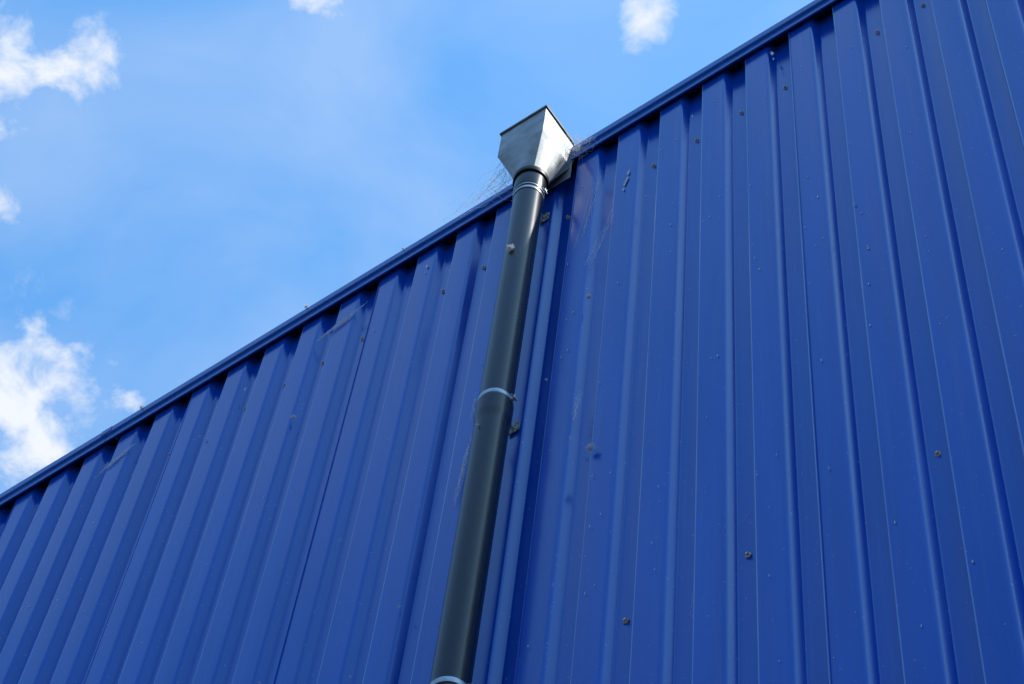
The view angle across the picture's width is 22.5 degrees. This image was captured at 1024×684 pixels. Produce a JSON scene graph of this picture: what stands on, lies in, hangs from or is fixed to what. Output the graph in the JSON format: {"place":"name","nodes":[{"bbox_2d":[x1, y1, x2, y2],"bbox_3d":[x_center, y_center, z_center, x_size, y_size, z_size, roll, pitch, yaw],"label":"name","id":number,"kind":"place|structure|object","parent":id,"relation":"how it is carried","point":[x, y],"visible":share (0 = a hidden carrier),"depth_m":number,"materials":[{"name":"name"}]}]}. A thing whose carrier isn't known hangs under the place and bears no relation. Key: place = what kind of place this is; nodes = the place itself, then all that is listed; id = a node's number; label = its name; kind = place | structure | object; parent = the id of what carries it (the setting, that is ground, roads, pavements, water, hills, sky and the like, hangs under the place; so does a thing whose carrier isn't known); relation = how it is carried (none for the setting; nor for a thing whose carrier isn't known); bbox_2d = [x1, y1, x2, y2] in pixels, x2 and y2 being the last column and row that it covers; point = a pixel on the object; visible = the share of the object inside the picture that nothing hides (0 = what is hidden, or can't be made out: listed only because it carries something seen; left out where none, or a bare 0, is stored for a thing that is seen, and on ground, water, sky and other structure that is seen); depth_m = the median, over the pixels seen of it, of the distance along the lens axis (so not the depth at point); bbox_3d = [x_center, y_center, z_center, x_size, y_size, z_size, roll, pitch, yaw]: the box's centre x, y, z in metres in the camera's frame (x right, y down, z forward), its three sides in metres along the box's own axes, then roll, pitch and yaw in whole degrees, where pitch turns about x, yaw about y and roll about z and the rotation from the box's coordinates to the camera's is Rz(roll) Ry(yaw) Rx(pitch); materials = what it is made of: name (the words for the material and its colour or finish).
{"place":"outdoors","nodes":[
{"label":"outdoors","id":0,"kind":"place"},
{"bbox_2d":[0,0,813,493],"label":"sky","id":1,"kind":"structure","parent":0,"point":[180,179],"materials":[{"name":"blue"}]},
{"label":"asphalt yard","id":2,"kind":"structure","parent":0,"visible":0},
{"bbox_2d":[0,0,1023,683],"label":"blue metal warehouse","id":3,"kind":"structure","parent":2,"relation":"on","point":[780,362],"depth_m":8.80,"materials":[{"name":"metal"}]},
{"bbox_2d":[94,176,692,616],"bbox_3d":[-0.657,0.635,9.316,3.188,3.725,0.051,-30,-68,18],"label":"wall web","id":4,"kind":"object","parent":3,"relation":"attached to","point":[474,394],"depth_m":10.11,"materials":[{"name":"fabric"}]},
{"bbox_2d":[429,165,549,683],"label":"black downpipe","id":5,"kind":"object","parent":3,"relation":"attached to","point":[459,630],"visible":1,"depth_m":8.59,"materials":[{"name":"plastic"}]},
{"bbox_2d":[139,195,853,607],"bbox_3d":[-0.358,0.234,9.466,3.636,3.674,0.236,-30,-69,19],"label":"airborne fluff","id":6,"kind":"object","parent":3,"relation":"attached to","point":[591,445],"visible":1,"depth_m":9.48,"materials":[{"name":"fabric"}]},
{"bbox_2d":[498,105,574,189],"bbox_3d":[0.092,-0.764,10.778,0.244,0.449,0.212,-30,-69,19],"label":"zinc rain hopper","id":7,"kind":"object","parent":3,"relation":"attached to","point":[539,138],"visible":0.73,"depth_m":10.72,"materials":[{"name":"silver metal"}]},
{"bbox_2d":[431,128,597,220],"bbox_3d":[-0.036,-0.690,10.870,0.882,0.369,0.211,-30,-69,19],"label":"cobweb","id":8,"kind":"object","parent":7,"relation":"attached to","point":[577,145],"visible":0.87,"depth_m":10.89,"materials":[{"name":"fabric"}]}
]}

